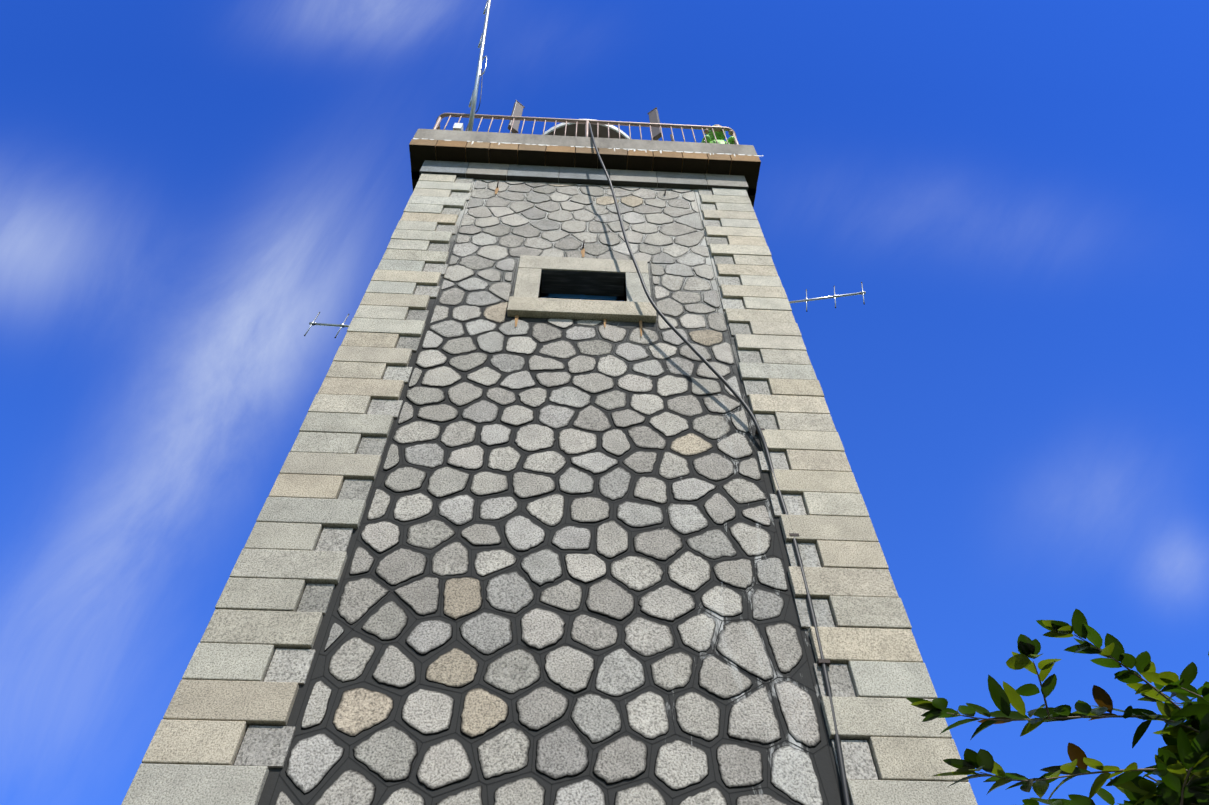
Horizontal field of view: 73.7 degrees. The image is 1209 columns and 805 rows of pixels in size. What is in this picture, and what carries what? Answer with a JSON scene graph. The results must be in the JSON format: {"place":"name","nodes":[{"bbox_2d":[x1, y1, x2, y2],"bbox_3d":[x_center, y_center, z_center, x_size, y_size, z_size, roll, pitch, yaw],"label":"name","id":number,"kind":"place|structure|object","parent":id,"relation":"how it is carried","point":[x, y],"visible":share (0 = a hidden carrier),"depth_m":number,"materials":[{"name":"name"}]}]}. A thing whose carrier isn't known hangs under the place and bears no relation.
{"place":"outdoors","nodes":[
{"label":"outdoors","id":0,"kind":"place"},
{"bbox_2d":[548,123,625,138],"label":"lantern eave soffit","id":1,"kind":"structure","parent":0,"point":[602,131],"depth_m":15.75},
{"bbox_2d":[0,0,1208,804],"label":"sky","id":2,"kind":"structure","parent":0,"point":[1016,192],"materials":[{"name":"blue"}]},
{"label":"apron paving","id":3,"kind":"structure","parent":0,"visible":0},
{"bbox_2d":[121,173,977,804],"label":"corner quoins","id":4,"kind":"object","parent":3,"relation":"on","point":[223,695],"depth_m":5.49,"materials":[{"name":"stone"}]},
{"bbox_2d":[234,177,877,804],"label":"rubble stone wall","id":5,"kind":"structure","parent":3,"relation":"on","point":[390,753],"depth_m":5.51,"materials":[{"name":"stone"}]},
{"bbox_2d":[233,179,878,804],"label":"joint","id":6,"kind":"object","parent":3,"relation":"on","point":[821,757],"visible":0.26,"depth_m":5.12,"materials":[{"name":"grey concrete"}]},
{"bbox_2d":[269,180,842,804],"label":"stones","id":7,"kind":"object","parent":6,"relation":"attached to","point":[567,552],"visible":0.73,"depth_m":5.40,"materials":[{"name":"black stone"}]},
{"bbox_2d":[507,255,656,322],"bbox_3d":[-0.235,-1.128,8.651,1.490,1.290,0.380,2,-53,-2],"label":"stone window frame","id":8,"kind":"object","parent":6,"relation":"attached to","point":[526,300],"visible":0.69,"depth_m":8.33,"materials":[{"name":"grey stone"}]},
{"bbox_2d":[515,315,641,335],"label":"rust stains","id":9,"kind":"object","parent":8,"relation":"attached to","point":[517,317],"visible":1,"depth_m":7.98,"materials":[{"name":"brown"}]},
{"bbox_2d":[541,293,623,300],"bbox_3d":[-0.244,-0.973,8.748,0.920,0.720,0.055,2,-53,-2],"label":"window sill","id":10,"kind":"structure","parent":8,"relation":"in","point":[583,297],"depth_m":8.98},
{"bbox_2d":[542,270,624,296],"bbox_3d":[-0.238,-1.321,8.934,0.916,0.007,0.290,2,-53,-2],"label":"window","id":11,"kind":"structure","parent":8,"relation":"attached to","point":[582,283],"depth_m":8.93,"materials":[{"name":"black glass"}]},
{"bbox_2d":[506,181,764,800],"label":"runoff stain streaks","id":12,"kind":"object","parent":6,"relation":"attached to","point":[589,335],"visible":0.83,"depth_m":10.51,"materials":[{"name":"grey"}]},
{"bbox_2d":[755,428,829,665],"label":"cable clamps","id":13,"kind":"object","parent":6,"relation":"attached to","point":[821,661],"visible":0.5,"depth_m":4.91,"materials":[{"name":"grey metal"}]},
{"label":"wall","id":14,"kind":"structure","parent":6,"relation":"on"},
{"bbox_2d":[420,160,748,192],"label":"band course blocks","id":15,"kind":"structure","parent":14,"relation":"on","point":[587,176],"depth_m":10.95,"materials":[{"name":"stone"}]},
{"bbox_2d":[409,139,760,206],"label":"cornice","id":16,"kind":"structure","parent":15,"relation":"on","point":[421,151],"depth_m":11.14,"materials":[{"name":"stone"}]},
{"bbox_2d":[413,129,756,165],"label":"deck slab kerb","id":17,"kind":"structure","parent":16,"relation":"on","point":[575,141],"depth_m":11.44,"materials":[{"name":"concrete"}]},
{"bbox_2d":[467,0,490,130],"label":"mast antenna","id":18,"kind":"object","parent":17,"relation":"on","point":[473,101],"visible":0.96,"depth_m":12.70,"materials":[{"name":"grey metal"}]},
{"bbox_2d":[475,70,481,113],"bbox_3d":[-1.927,-4.769,12.448,0.144,1.139,0.479,2,-53,-2],"label":"cable","id":19,"kind":"object","parent":18,"relation":"attached to","point":[480,96],"visible":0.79,"depth_m":12.18,"materials":[{"name":"grey"}]},
{"bbox_2d":[508,100,524,132],"bbox_3d":[-1.488,-4.107,13.323,0.668,3.066,0.781,-30,-59,20],"label":"panel","id":20,"kind":"object","parent":17,"relation":"on","point":[518,107],"visible":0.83,"depth_m":13.77,"materials":[{"name":"silver metal"}]},
{"bbox_2d":[433,113,738,144],"bbox_3d":[-0.381,-2.204,13.482,4.696,1.042,4.696,2,-53,-2],"label":"gallery railing","id":21,"kind":"object","parent":17,"relation":"on","point":[559,120],"visible":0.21,"depth_m":12.43,"materials":[{"name":"metal"}]},
{"bbox_2d":[453,123,462,130],"bbox_3d":[-2.175,-4.072,11.979,0.120,0.230,0.090,2,-53,-2],"label":"junction box","id":22,"kind":"object","parent":21,"relation":"attached to","point":[458,126],"visible":0.71,"depth_m":11.92,"materials":[{"name":"white plastic"}]},
{"bbox_2d":[588,122,850,804],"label":"hanging cable","id":23,"kind":"object","parent":21,"relation":"hanging from","point":[843,777],"visible":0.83,"depth_m":6.24,"materials":[{"name":"black rubber"}]},
{"bbox_2d":[544,119,629,138],"bbox_3d":[-0.389,-3.200,14.815,2.620,4.350,2.620,2,-53,-2],"label":"arch frame","id":24,"kind":"object","parent":17,"relation":"on","point":[612,127],"visible":0.02,"depth_m":15.76,"materials":[{"name":"grey metal"}]},
{"bbox_2d":[647,107,661,140],"bbox_3d":[0.819,-4.019,13.402,0.668,3.066,0.781,35,-61,-24],"label":"panel","id":25,"kind":"object","parent":17,"relation":"on","point":[653,114],"visible":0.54,"depth_m":13.87,"materials":[{"name":"silver metal"}]},
{"bbox_2d":[701,124,734,143],"bbox_3d":[1.757,-3.825,12.405,0.555,1.260,0.616,2,-53,-2],"label":"potted plant","id":26,"kind":"object","parent":17,"relation":"on","point":[719,135],"visible":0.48,"depth_m":12.39,"materials":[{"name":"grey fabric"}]},
{"bbox_2d":[413,138,761,155],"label":"cornice lime drips","id":27,"kind":"object","parent":16,"relation":"attached to","point":[609,148],"visible":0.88,"depth_m":11.26,"materials":[{"name":"white paint"}]},
{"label":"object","id":28,"kind":"object","parent":6,"relation":"attached to","visible":0},
{"bbox_2d":[304,312,348,337],"bbox_3d":[-2.805,-0.834,8.772,0.812,0.524,0.042,2,-53,-2],"label":"antenna","id":29,"kind":"object","parent":28,"relation":"attached to","point":[313,323],"visible":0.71,"depth_m":8.76,"materials":[{"name":"silver metal"}]},
{"bbox_2d":[789,282,865,311],"bbox_3d":[2.424,-1.191,9.385,1.211,0.651,0.042,-12,-54,9],"label":"antenna","id":30,"kind":"object","parent":28,"relation":"attached to","point":[834,296],"visible":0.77,"depth_m":9.33,"materials":[{"name":"silver metal"}]},
{"bbox_2d":[906,609,1208,804],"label":"foliage","id":31,"kind":"object","parent":3,"relation":"on","point":[1180,768],"visible":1,"depth_m":2.39,"materials":[{"name":"green plant"}]}
]}

